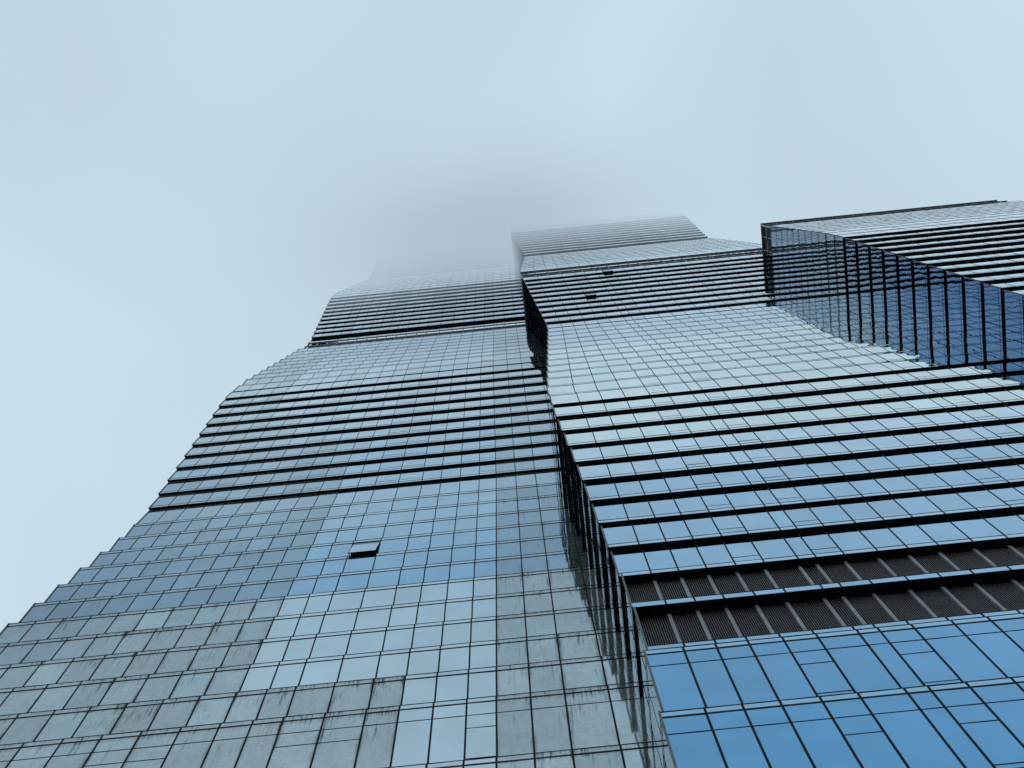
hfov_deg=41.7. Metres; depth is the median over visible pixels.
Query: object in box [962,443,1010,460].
window
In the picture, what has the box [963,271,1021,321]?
window frame
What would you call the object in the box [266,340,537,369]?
window frame
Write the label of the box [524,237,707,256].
window frame
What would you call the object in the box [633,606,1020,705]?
window frame
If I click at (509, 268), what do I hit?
window frame
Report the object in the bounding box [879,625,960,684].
window
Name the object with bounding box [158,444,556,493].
window frame
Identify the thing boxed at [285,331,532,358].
window frame
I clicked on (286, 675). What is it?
window
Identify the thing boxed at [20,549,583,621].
window frame
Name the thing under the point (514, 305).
window frame
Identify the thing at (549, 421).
window frame
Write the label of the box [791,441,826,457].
window
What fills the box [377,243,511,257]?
window frame
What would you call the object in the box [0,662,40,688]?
window
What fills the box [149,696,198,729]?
window
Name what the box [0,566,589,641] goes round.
window frame
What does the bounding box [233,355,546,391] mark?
window frame
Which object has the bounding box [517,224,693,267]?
window frame
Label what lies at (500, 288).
window frame
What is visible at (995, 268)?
window
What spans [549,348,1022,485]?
window frame
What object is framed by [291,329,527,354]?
window frame
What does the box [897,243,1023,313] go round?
window frame
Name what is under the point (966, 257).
window
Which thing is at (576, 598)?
window
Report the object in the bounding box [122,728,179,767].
window
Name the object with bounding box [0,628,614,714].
window frame
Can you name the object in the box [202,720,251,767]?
window
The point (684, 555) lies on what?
window
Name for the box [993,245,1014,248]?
window
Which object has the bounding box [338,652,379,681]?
window
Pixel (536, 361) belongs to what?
window frame
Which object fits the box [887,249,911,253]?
window
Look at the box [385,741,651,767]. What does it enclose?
window frame
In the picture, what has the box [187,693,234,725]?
window
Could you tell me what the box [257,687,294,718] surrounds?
window
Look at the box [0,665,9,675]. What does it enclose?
window
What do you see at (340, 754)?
window
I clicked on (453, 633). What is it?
window
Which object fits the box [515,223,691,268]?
window frame
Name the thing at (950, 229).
window
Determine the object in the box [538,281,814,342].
window frame
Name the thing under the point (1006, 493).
window
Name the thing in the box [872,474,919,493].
window
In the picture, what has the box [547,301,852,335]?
window frame
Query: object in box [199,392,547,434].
window frame
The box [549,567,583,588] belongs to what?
window
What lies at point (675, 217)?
window frame
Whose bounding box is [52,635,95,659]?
window
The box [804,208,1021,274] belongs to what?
window frame
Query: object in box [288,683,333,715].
window
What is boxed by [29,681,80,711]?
window
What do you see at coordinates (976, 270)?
window
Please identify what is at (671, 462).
window
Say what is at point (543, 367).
window frame
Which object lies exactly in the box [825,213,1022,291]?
window frame
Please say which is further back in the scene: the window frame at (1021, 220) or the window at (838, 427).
the window frame at (1021, 220)
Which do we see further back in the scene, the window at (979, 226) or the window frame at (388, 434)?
the window at (979, 226)
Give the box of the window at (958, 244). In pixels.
[948,243,970,247]
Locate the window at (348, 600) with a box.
[328,589,363,610]
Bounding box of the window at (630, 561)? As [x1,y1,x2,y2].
[612,549,649,575]
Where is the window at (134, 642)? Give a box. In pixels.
[113,629,155,653]
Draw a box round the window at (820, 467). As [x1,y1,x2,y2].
[805,459,842,477]
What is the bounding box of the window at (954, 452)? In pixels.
[939,446,980,462]
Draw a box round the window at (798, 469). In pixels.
[777,462,817,479]
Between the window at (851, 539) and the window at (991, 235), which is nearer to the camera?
the window at (851, 539)
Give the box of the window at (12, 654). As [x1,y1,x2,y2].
[0,641,36,664]
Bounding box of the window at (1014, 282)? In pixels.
[1002,280,1023,285]
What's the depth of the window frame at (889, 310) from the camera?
144.33 m
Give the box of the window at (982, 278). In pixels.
[967,276,994,280]
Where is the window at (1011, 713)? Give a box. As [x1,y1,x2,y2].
[967,678,1023,743]
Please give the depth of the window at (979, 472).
80.96 m
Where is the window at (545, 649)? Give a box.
[527,634,558,662]
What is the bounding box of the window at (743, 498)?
[724,488,763,508]
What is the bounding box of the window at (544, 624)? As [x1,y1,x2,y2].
[526,611,555,636]
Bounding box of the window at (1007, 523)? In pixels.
[981,512,1023,537]
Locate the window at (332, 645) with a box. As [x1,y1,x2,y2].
[310,631,350,657]
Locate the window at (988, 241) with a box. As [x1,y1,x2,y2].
[978,240,1001,243]
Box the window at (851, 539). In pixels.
[826,528,876,553]
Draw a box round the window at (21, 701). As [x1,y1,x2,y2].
[0,685,46,714]
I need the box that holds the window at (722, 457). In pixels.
[702,450,736,466]
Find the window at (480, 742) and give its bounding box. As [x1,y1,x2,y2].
[465,697,495,759]
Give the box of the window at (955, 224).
[944,223,968,225]
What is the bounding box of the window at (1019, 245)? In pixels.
[1008,243,1023,247]
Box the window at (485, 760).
[464,758,494,767]
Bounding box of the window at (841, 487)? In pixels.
[821,479,861,498]
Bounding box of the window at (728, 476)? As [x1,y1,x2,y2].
[713,468,749,486]
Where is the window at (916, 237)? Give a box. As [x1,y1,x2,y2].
[902,236,929,239]
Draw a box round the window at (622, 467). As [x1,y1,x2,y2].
[607,460,635,476]
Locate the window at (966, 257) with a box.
[953,255,980,259]
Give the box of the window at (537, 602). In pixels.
[524,590,552,612]
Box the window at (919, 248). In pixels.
[906,247,933,251]
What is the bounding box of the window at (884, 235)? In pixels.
[868,234,894,237]
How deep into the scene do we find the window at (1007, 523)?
72.96 m
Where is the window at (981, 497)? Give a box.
[955,488,1008,509]
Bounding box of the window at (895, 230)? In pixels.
[880,229,908,231]
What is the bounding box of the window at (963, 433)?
[941,426,986,441]
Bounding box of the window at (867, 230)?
[850,229,876,232]
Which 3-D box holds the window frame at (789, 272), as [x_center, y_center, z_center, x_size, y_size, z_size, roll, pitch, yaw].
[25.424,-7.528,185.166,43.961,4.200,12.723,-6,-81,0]
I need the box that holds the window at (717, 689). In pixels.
[684,644,740,706]
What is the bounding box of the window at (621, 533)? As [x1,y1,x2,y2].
[602,523,637,546]
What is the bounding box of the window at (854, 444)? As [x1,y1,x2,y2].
[838,436,878,452]
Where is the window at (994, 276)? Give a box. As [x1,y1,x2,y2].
[982,274,1011,279]
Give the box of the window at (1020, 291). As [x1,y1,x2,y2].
[1007,289,1023,294]
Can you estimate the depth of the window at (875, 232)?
159.84 m
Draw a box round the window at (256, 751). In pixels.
[236,717,282,767]
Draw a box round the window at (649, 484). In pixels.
[639,476,669,494]
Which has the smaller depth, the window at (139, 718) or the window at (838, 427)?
the window at (139, 718)
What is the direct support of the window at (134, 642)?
in the glass skyscraper at (330, 549)
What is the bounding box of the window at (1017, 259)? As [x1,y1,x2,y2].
[1004,257,1023,261]
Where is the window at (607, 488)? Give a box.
[585,481,617,499]
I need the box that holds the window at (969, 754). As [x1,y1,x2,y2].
[905,686,992,767]
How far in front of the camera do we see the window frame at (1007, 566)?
65.90 m
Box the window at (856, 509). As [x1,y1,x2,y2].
[839,500,882,521]
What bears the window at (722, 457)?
in the glass skyscraper at (792, 499)
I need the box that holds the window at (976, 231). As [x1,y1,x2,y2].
[966,230,989,233]
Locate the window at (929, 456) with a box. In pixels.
[911,449,957,465]
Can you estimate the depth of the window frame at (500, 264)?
304.36 m
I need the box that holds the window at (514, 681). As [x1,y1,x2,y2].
[497,664,528,694]
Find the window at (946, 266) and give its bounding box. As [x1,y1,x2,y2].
[931,264,958,268]
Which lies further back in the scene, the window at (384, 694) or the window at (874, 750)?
the window at (384, 694)
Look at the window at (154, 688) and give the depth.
74.39 m
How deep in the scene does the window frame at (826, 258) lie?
194.93 m
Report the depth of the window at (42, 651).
82.76 m
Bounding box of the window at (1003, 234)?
[997,233,1020,235]
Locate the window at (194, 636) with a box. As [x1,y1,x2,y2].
[175,623,214,647]
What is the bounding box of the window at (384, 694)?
[369,676,403,707]
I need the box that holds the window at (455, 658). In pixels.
[439,643,468,671]
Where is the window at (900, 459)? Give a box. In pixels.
[883,451,928,468]
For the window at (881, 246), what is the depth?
148.41 m
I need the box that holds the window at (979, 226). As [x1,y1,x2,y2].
[973,224,994,227]
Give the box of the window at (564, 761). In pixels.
[535,750,572,767]
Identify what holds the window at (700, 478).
in the glass skyscraper at (792, 499)
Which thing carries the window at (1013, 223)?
in the glass skyscraper at (961, 263)
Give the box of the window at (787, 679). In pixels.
[749,637,815,699]
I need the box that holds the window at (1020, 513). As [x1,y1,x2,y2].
[1014,511,1023,519]
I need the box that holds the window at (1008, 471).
[986,463,1023,481]
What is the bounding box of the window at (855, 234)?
[838,233,863,236]
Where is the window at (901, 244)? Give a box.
[891,242,918,246]
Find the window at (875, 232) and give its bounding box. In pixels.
[860,231,886,234]
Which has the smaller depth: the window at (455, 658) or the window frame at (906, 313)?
the window at (455, 658)
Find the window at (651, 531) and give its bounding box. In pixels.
[633,521,664,543]
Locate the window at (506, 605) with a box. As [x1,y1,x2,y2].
[497,592,523,615]
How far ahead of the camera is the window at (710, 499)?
80.98 m
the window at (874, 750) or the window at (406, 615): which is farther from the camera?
the window at (406, 615)
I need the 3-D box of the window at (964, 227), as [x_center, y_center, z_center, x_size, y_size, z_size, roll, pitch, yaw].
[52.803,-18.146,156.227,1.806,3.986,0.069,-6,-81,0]
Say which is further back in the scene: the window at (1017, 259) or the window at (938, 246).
the window at (938, 246)
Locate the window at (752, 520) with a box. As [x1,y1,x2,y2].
[737,510,778,532]
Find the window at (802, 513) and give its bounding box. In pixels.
[783,506,822,527]
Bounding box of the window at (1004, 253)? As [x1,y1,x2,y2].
[990,251,1018,255]
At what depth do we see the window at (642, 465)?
89.18 m
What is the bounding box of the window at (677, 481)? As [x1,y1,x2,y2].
[664,473,696,491]
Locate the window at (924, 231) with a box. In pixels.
[913,230,934,233]
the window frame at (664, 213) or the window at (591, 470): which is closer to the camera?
the window at (591, 470)
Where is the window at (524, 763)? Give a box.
[498,754,533,767]
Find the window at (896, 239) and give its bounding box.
[880,238,908,242]
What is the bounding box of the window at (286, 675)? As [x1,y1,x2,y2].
[271,659,305,687]
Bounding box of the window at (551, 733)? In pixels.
[531,690,570,752]
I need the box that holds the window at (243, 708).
[225,690,265,721]
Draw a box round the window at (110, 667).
[90,652,135,679]
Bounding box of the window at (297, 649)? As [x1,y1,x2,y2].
[283,634,315,660]
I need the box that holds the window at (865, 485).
[847,477,888,495]
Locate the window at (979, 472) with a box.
[961,465,1006,483]
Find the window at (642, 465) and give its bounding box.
[631,457,659,473]
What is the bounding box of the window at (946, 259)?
[933,257,960,261]
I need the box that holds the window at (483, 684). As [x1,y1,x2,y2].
[469,667,495,697]
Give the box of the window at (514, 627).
[497,614,525,639]
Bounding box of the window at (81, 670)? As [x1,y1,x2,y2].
[57,655,104,682]
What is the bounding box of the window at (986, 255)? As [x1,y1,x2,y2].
[973,253,998,257]
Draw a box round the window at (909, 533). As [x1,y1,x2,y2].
[887,522,936,546]
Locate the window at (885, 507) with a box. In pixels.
[865,498,910,519]
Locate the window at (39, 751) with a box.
[7,739,61,767]
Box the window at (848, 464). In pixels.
[829,457,868,474]
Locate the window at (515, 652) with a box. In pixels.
[497,637,526,665]
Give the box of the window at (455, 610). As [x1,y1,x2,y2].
[445,597,471,620]
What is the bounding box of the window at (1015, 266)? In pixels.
[1002,264,1023,269]
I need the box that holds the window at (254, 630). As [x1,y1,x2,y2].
[236,617,273,641]
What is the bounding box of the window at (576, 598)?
[552,586,588,609]
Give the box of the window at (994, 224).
[985,223,1008,225]
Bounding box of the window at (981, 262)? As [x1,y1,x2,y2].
[968,260,996,264]
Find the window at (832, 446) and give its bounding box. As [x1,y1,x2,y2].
[814,439,850,454]
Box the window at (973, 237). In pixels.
[967,236,986,238]
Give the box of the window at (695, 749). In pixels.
[661,708,725,767]
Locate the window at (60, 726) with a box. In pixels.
[35,707,89,740]
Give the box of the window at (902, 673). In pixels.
[858,628,922,687]
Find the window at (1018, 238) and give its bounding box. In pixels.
[1008,237,1023,240]
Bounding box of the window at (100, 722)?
[72,703,126,737]
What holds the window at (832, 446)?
in the glass skyscraper at (792, 499)
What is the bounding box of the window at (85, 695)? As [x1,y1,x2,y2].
[64,678,114,708]
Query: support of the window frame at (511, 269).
in the glass skyscraper at (330, 549)
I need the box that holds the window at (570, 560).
[546,550,579,569]
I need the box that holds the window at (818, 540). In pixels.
[799,531,842,556]
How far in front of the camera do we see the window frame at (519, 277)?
261.67 m
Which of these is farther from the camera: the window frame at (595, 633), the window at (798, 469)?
the window at (798, 469)
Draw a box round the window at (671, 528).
[658,518,691,540]
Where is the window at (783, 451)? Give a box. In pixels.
[764,444,801,460]
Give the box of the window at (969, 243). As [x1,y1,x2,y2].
[963,242,986,245]
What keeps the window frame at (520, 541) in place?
in the glass skyscraper at (330, 549)
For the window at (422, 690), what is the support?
in the glass skyscraper at (330, 549)
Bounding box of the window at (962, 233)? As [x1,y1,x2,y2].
[955,232,974,234]
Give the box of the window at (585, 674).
[561,657,605,688]
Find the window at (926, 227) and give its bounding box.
[918,226,938,228]
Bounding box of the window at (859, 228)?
[839,227,864,230]
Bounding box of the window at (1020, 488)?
[1011,484,1023,493]
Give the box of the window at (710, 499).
[700,491,732,511]
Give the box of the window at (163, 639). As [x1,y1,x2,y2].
[144,626,184,650]
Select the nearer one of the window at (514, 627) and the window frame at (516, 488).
the window at (514, 627)
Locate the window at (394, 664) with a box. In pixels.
[377,649,408,677]
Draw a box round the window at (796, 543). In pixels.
[783,534,814,557]
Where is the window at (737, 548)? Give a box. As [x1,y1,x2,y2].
[724,538,762,564]
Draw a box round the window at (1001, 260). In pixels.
[986,258,1012,263]
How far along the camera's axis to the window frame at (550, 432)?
127.93 m
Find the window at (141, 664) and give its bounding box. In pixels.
[123,649,167,676]
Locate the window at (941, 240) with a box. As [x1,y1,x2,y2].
[934,239,956,242]
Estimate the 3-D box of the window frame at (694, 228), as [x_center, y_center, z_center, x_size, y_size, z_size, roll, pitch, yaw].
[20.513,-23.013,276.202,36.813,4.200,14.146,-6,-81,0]
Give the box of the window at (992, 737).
[929,683,1023,767]
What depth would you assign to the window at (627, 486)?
85.08 m
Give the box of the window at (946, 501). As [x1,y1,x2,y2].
[924,491,976,513]
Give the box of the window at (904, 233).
[891,232,916,235]
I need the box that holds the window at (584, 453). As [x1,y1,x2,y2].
[572,445,602,461]
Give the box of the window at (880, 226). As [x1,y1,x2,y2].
[860,225,886,228]
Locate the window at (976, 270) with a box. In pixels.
[964,268,994,272]
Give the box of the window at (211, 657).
[189,643,230,669]
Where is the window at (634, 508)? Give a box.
[623,499,653,519]
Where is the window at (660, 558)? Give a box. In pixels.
[643,546,677,572]
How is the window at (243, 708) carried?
in the glass skyscraper at (330, 549)
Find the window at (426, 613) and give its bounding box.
[417,600,444,623]
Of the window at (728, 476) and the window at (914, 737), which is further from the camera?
the window at (728, 476)
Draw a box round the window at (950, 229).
[943,228,963,230]
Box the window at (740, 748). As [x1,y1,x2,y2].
[706,705,768,767]
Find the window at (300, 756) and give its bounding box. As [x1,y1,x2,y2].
[268,713,323,767]
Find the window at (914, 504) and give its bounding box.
[892,494,943,516]
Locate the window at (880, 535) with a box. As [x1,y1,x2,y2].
[857,525,906,550]
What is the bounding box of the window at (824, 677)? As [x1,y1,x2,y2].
[783,634,853,695]
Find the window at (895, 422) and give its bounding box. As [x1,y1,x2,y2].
[874,416,914,429]
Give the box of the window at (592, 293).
[584,292,595,295]
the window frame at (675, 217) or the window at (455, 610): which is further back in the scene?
the window frame at (675, 217)
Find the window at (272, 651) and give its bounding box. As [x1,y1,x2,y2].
[254,637,289,663]
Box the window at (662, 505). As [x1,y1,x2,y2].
[648,496,679,516]
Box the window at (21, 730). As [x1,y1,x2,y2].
[0,711,53,744]
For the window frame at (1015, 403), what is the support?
in the glass skyscraper at (792, 499)
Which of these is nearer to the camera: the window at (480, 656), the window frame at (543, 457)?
the window at (480, 656)
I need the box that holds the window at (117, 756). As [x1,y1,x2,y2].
[83,732,139,767]
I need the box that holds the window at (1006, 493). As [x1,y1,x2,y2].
[986,486,1023,506]
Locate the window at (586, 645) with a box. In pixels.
[558,631,598,659]
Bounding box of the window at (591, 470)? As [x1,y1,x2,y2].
[578,462,609,479]
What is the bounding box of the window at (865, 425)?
[848,418,888,432]
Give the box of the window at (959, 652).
[913,621,1004,681]
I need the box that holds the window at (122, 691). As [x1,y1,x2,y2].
[99,675,147,704]
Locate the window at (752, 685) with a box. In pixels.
[717,641,776,702]
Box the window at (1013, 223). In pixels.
[1003,222,1023,224]
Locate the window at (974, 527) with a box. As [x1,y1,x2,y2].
[948,516,1005,540]
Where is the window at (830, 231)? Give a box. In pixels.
[820,230,842,232]
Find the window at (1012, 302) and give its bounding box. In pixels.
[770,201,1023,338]
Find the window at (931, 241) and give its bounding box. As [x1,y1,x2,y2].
[912,240,941,244]
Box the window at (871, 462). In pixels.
[854,454,898,471]
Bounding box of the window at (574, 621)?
[554,607,593,633]
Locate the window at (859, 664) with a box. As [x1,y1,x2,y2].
[817,630,899,691]
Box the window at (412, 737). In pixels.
[391,703,432,766]
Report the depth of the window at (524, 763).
60.14 m
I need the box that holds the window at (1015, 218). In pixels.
[1000,217,1023,219]
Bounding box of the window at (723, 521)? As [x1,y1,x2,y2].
[711,513,746,535]
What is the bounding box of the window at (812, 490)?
[792,482,834,501]
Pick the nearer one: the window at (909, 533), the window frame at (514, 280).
the window at (909, 533)
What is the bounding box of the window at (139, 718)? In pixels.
[111,700,162,733]
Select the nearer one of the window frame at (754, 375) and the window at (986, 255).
the window frame at (754, 375)
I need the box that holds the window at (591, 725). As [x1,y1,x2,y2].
[565,686,617,748]
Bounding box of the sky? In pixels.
[0,0,1023,631]
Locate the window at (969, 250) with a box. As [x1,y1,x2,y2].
[958,248,983,252]
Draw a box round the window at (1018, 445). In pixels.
[1005,440,1023,453]
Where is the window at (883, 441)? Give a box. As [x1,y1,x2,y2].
[864,434,907,449]
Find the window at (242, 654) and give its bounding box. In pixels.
[221,640,261,666]
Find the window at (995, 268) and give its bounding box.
[983,266,1012,270]
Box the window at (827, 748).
[781,697,860,767]
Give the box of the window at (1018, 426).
[1003,420,1023,434]
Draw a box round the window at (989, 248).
[977,246,1000,250]
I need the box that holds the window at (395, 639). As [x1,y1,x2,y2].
[383,625,413,650]
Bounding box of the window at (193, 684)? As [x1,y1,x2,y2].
[170,668,215,697]
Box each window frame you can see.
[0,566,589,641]
[0,585,597,662]
[0,605,605,686]
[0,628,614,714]
[0,653,625,741]
[0,682,641,767]
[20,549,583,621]
[44,533,576,601]
[67,519,573,583]
[90,506,565,566]
[109,494,556,550]
[125,482,559,536]
[136,470,554,523]
[148,457,556,508]
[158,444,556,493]
[167,432,555,480]
[176,421,550,467]
[184,411,549,455]
[192,401,548,446]
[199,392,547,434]
[206,383,546,425]
[212,375,543,414]
[218,367,546,406]
[225,361,543,397]
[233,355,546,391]
[242,349,544,384]
[251,346,538,378]
[259,343,539,373]
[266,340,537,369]
[273,337,534,365]
[279,334,533,361]
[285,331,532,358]
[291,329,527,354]
[297,326,524,350]
[309,318,523,342]
[311,313,521,337]
[315,310,523,332]
[316,305,521,327]
[318,301,520,323]
[320,297,521,319]
[322,293,520,315]
[324,290,520,311]
[325,288,521,308]
[327,283,520,304]
[329,280,517,300]
[331,277,519,297]
[336,275,519,293]
[338,274,513,292]
[342,272,519,340]
[345,271,517,340]
[359,268,511,339]
[361,269,513,284]
[363,266,509,281]
[363,270,519,285]
[368,267,510,281]
[369,264,511,278]
[370,262,507,276]
[371,258,511,273]
[372,256,510,271]
[373,255,508,269]
[374,251,511,266]
[375,249,510,263]
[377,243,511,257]
[381,245,511,259]
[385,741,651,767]
[511,215,678,257]
[512,217,686,258]
[513,218,688,259]
[514,213,665,228]
[514,220,689,258]
[515,214,666,229]
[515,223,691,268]
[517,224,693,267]
[518,226,696,256]
[519,228,698,255]
[520,243,753,267]
[520,246,755,323]
[521,232,695,253]
[521,241,741,264]
[522,233,700,252]
[522,240,726,261]
[522,253,768,320]
[523,239,712,258]
[523,239,724,274]
[523,241,730,276]
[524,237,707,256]
[524,257,773,328]
[525,236,706,254]
[526,242,748,264]
[526,244,759,267]
[526,258,826,327]
[527,238,709,256]
[528,264,786,331]
[531,268,792,332]
[533,272,800,333]
[535,275,827,342]
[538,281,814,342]
[541,285,828,349]
[543,289,828,337]
[546,295,834,327]
[546,320,942,364]
[546,324,973,371]
[546,328,990,414]
[546,333,1020,462]
[546,339,1023,475]
[547,299,840,331]
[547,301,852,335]
[547,304,862,339]
[547,307,875,343]
[547,310,899,348]
[547,313,912,353]
[547,317,927,359]
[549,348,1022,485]
[552,359,1023,506]
[558,372,1023,518]
[563,387,1023,535]
[570,403,1023,548]
[576,420,1023,566]
[584,439,1023,586]
[591,461,1023,605]
[600,484,1023,631]
[610,511,1023,658]
[621,564,1021,696]
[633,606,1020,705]
[643,613,1023,767]
[658,676,1023,767]
[770,201,1021,250]
[775,201,1023,250]
[781,203,1018,264]
[786,204,1020,265]
[791,205,1023,267]
[797,207,1017,274]
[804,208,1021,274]
[810,209,1023,286]
[817,211,1022,288]
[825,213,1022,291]
[834,216,1023,294]
[844,220,1022,299]
[856,226,1022,305]
[869,231,1022,306]
[883,237,1022,309]
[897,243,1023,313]
[912,249,1023,314]
[928,256,1023,320]
[945,263,1023,311]
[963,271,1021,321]
[982,279,1023,326]
[1002,288,1023,334]
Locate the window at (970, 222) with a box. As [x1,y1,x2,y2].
[960,221,980,223]
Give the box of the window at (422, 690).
[402,673,435,704]
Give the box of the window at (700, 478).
[690,471,720,488]
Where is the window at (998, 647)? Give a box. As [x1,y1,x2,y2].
[952,617,1023,676]
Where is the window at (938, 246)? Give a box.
[927,245,954,249]
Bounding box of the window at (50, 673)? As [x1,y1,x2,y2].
[25,658,72,685]
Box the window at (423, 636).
[412,622,442,647]
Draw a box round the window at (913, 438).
[892,431,935,446]
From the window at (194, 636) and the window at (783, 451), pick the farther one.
the window at (783, 451)
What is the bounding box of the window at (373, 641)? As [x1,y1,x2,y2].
[347,627,385,653]
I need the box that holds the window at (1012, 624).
[989,614,1023,648]
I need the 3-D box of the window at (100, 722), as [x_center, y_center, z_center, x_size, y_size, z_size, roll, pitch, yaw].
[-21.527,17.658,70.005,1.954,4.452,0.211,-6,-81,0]
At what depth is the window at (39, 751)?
66.47 m
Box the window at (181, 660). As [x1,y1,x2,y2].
[156,646,198,672]
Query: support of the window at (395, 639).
in the glass skyscraper at (330, 549)
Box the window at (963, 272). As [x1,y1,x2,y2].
[949,270,975,274]
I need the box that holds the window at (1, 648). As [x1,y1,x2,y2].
[0,643,8,652]
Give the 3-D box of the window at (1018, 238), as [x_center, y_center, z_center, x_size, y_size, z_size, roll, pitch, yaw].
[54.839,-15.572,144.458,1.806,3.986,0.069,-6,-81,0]
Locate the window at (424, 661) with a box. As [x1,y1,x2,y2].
[407,646,439,674]
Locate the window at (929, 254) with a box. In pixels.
[918,252,947,256]
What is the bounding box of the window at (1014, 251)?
[1007,250,1023,253]
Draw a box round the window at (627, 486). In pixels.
[615,478,643,496]
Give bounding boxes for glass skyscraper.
[0,243,657,767]
[510,213,1023,767]
[760,200,1023,338]
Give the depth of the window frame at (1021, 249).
135.62 m
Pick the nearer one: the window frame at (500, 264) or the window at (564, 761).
the window at (564, 761)
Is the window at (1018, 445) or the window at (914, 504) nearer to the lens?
the window at (914, 504)
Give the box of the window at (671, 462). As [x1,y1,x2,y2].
[655,455,686,471]
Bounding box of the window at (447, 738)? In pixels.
[429,699,465,762]
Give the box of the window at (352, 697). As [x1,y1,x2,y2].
[329,679,372,711]
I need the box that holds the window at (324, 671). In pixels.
[299,656,342,685]
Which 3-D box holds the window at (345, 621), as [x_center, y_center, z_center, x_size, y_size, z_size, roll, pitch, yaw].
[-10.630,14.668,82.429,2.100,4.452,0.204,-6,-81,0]
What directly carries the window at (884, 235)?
in the glass skyscraper at (961, 263)
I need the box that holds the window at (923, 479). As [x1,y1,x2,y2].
[902,471,951,490]
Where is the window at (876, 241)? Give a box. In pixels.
[860,240,884,244]
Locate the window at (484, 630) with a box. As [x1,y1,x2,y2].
[471,617,495,641]
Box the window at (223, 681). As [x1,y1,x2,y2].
[205,665,248,694]
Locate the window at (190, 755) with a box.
[162,724,218,767]
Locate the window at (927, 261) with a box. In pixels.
[915,259,941,263]
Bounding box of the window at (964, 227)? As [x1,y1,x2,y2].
[954,226,976,228]
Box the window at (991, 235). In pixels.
[980,234,1005,237]
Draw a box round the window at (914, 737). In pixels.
[860,689,963,767]
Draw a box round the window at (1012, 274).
[1000,272,1023,277]
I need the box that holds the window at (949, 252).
[939,250,967,254]
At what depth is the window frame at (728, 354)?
123.55 m
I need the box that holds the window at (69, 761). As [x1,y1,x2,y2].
[45,735,101,767]
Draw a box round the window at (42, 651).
[21,638,66,662]
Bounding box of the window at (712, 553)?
[696,541,734,567]
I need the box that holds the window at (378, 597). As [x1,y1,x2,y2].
[361,586,395,607]
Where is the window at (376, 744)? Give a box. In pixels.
[355,706,398,767]
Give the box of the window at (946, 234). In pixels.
[938,233,959,236]
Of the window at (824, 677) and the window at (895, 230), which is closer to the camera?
the window at (824, 677)
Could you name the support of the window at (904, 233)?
in the glass skyscraper at (961, 263)
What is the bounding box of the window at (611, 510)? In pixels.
[593,501,627,522]
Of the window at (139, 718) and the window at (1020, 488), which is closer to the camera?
the window at (139, 718)
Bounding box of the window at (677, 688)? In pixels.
[646,647,704,710]
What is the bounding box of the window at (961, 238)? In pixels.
[950,237,975,240]
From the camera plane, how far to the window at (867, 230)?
163.75 m
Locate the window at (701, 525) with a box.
[684,516,720,538]
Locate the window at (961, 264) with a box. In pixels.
[950,262,977,266]
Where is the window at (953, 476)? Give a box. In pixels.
[932,468,982,487]
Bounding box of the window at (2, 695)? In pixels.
[0,688,12,703]
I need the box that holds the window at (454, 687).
[436,670,467,701]
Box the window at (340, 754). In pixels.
[311,709,365,767]
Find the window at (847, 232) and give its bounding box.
[829,231,853,234]
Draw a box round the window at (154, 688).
[134,671,181,701]
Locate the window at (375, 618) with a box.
[354,606,390,629]
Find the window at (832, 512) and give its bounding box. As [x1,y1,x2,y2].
[809,503,853,525]
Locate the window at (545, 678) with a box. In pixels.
[529,661,562,691]
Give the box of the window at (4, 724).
[0,714,17,736]
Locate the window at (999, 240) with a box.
[994,239,1016,242]
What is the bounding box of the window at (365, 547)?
[348,538,380,555]
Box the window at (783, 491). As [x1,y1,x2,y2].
[768,485,804,504]
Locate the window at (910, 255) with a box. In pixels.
[899,254,924,257]
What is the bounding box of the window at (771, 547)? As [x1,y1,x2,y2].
[750,535,796,561]
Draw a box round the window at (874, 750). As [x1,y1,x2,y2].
[821,693,906,767]
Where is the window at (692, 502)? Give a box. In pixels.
[673,494,707,514]
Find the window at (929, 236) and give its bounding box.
[924,234,944,237]
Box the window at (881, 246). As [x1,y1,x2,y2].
[872,245,897,248]
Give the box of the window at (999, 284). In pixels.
[986,282,1012,287]
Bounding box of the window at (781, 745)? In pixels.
[743,701,812,767]
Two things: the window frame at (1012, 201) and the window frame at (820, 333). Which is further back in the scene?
the window frame at (1012, 201)
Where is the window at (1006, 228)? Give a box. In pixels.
[998,227,1021,229]
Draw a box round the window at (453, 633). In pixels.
[442,619,470,644]
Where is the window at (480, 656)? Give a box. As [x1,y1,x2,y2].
[470,640,495,668]
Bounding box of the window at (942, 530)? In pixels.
[915,519,970,543]
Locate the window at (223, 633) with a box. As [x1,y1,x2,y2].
[205,620,243,644]
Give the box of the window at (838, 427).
[822,421,860,435]
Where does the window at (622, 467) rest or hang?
in the glass skyscraper at (792, 499)
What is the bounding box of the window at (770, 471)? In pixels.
[755,465,788,482]
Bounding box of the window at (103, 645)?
[83,632,125,656]
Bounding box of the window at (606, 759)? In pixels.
[573,745,623,767]
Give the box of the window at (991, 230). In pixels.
[985,228,1008,231]
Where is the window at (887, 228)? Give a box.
[872,227,899,230]
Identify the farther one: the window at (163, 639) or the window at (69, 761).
the window at (163, 639)
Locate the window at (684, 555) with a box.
[669,544,704,569]
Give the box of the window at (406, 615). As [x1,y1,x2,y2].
[389,603,417,625]
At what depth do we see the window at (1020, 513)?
74.28 m
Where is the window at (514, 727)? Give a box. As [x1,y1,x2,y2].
[497,693,532,755]
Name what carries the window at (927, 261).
in the glass skyscraper at (961, 263)
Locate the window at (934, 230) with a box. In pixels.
[927,229,948,231]
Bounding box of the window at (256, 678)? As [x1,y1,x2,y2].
[241,662,278,690]
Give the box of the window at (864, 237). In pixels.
[847,236,874,239]
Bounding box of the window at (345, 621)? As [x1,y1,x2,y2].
[320,609,357,632]

